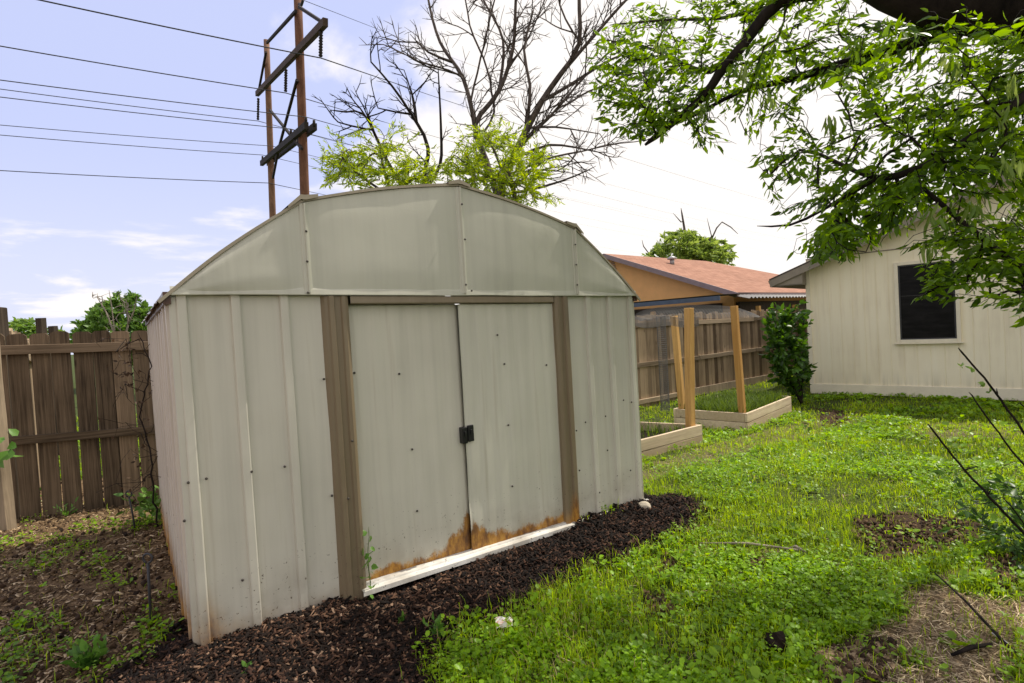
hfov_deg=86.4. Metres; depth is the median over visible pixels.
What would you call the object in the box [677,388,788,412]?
bed grass
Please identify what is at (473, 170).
green tree
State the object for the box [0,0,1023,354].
sky
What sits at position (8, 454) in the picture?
climbing vine
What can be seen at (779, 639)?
earth clod
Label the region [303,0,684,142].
power line
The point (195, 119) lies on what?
power line
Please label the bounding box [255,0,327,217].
power structure
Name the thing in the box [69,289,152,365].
round tree
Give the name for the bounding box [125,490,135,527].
metal stake
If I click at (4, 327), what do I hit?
fence post
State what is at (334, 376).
garden shed
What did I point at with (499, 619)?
paper scrap
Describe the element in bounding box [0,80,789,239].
power line
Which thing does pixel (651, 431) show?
bed weeds
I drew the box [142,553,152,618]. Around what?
metal stake
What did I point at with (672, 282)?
orange house
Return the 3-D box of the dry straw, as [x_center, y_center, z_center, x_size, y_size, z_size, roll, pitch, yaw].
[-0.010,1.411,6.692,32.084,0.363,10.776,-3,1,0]
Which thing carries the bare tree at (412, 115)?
on the ground at (166, 575)
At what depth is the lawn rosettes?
3.02 m
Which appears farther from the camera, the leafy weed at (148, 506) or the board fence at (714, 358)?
the board fence at (714, 358)
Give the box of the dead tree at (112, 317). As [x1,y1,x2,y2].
[92,291,140,330]
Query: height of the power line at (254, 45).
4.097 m
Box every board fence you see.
[0,330,159,519]
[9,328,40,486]
[635,309,808,407]
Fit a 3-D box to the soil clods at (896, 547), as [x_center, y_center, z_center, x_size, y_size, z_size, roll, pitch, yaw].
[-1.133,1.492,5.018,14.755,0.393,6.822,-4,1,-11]
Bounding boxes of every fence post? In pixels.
[0,307,20,514]
[0,349,16,530]
[35,318,46,333]
[48,326,58,453]
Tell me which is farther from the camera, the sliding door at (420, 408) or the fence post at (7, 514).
the fence post at (7, 514)
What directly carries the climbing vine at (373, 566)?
attached to the garden shed
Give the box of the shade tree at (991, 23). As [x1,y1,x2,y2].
[581,0,1023,327]
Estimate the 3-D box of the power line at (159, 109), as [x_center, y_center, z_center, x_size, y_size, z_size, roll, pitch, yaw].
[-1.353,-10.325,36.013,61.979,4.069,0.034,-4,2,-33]
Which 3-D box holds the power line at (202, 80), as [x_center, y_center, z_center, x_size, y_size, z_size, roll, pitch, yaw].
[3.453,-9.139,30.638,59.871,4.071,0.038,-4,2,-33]
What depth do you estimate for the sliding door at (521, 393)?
3.52 m
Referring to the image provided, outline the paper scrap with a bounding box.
[495,616,512,628]
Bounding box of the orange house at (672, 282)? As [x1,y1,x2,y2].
[603,254,806,315]
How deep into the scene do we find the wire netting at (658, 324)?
7.39 m
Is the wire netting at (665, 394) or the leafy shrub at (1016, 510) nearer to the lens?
the leafy shrub at (1016, 510)
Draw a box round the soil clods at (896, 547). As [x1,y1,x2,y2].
[0,407,1023,682]
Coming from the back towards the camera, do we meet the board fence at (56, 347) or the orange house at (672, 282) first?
the orange house at (672, 282)
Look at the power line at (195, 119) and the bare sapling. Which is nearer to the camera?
the bare sapling
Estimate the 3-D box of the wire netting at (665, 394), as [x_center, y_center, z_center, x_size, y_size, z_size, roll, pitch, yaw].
[2.470,0.355,8.915,0.146,1.554,0.145,-3,1,0]
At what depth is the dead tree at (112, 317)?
15.96 m
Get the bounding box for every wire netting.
[635,316,698,327]
[636,305,759,320]
[656,315,669,410]
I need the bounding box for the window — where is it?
[893,256,963,343]
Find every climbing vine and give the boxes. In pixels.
[0,429,19,467]
[359,529,377,599]
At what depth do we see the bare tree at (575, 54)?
13.78 m
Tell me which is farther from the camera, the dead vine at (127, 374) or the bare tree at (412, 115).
the bare tree at (412, 115)
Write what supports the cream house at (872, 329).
on the ground at (166, 575)
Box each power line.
[0,45,802,229]
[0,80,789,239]
[0,97,787,245]
[0,170,628,251]
[1,89,621,209]
[1,135,647,236]
[2,125,788,253]
[38,0,862,225]
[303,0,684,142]
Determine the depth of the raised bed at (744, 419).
8.27 m
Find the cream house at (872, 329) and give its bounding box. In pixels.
[768,174,1023,400]
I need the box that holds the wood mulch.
[83,492,722,682]
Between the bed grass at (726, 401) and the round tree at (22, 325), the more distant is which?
the round tree at (22, 325)
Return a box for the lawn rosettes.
[59,400,1023,682]
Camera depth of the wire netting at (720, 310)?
9.58 m
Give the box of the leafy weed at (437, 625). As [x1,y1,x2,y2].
[422,612,443,636]
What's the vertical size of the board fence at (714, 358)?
2.069 m
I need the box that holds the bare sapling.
[928,348,1023,534]
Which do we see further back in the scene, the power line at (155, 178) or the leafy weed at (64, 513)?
the power line at (155, 178)
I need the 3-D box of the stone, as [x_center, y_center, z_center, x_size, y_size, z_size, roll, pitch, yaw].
[0.978,1.211,4.017,0.084,0.070,0.080,-3,1,0]
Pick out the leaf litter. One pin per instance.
(123, 632)
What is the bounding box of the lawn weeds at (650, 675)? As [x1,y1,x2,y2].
[0,391,1023,682]
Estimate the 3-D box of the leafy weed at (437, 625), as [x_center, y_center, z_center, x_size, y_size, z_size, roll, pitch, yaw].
[-0.362,1.334,2.565,0.120,0.121,0.104,-4,2,-36]
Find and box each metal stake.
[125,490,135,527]
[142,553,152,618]
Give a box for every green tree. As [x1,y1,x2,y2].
[311,118,440,190]
[436,113,569,208]
[641,209,738,265]
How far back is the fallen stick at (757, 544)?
3.33 m
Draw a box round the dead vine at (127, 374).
[95,332,161,526]
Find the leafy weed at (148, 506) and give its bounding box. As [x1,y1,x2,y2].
[114,485,161,522]
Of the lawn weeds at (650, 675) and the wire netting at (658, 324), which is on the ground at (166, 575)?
the lawn weeds at (650, 675)
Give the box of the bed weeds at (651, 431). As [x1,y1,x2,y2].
[640,420,686,438]
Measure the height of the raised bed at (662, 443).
1.800 m
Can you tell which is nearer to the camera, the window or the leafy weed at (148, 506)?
the leafy weed at (148, 506)
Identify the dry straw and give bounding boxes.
[101,395,1023,682]
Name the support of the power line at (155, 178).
attached to the power structure
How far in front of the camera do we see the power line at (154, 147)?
25.11 m
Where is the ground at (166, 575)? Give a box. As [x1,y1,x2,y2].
[0,355,1023,682]
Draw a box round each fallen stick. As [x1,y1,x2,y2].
[700,542,798,550]
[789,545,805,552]
[934,572,1023,662]
[951,643,992,655]
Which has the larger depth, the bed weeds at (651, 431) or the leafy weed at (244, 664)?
the bed weeds at (651, 431)
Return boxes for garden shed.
[142,179,648,646]
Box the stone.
[639,501,650,508]
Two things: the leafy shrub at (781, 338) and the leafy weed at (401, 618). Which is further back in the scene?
the leafy shrub at (781, 338)
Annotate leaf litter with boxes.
[0,496,184,682]
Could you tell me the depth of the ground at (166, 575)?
3.47 m
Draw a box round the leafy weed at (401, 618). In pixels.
[397,611,404,622]
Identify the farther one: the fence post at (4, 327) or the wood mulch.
the fence post at (4, 327)
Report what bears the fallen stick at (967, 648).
on the dry straw
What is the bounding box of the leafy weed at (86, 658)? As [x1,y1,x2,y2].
[58,633,108,670]
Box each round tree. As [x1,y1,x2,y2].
[8,317,71,343]
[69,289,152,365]
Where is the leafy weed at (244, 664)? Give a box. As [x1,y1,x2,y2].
[241,660,251,673]
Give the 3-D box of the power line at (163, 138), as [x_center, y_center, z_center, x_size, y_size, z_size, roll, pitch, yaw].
[0.918,-8.059,33.474,61.192,4.064,0.027,-4,2,-33]
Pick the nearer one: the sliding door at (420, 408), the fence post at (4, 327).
the sliding door at (420, 408)
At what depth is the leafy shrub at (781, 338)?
9.97 m
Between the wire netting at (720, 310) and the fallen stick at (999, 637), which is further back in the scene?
the wire netting at (720, 310)
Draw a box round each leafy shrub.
[759,299,817,403]
[931,462,1023,579]
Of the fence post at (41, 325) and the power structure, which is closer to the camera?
the fence post at (41, 325)
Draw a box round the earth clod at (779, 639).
[764,631,788,655]
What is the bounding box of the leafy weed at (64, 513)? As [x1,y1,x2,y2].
[54,496,78,516]
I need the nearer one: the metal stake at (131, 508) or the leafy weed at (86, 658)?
the leafy weed at (86, 658)
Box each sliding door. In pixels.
[348,305,471,580]
[458,304,563,549]
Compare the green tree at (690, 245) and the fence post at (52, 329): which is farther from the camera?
the green tree at (690, 245)
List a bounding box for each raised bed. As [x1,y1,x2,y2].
[640,308,702,458]
[670,306,791,430]
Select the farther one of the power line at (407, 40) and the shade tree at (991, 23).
the power line at (407, 40)
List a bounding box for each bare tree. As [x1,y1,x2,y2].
[312,27,451,183]
[359,0,697,196]
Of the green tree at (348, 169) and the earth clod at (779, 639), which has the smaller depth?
the earth clod at (779, 639)
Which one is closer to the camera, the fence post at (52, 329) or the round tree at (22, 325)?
the fence post at (52, 329)

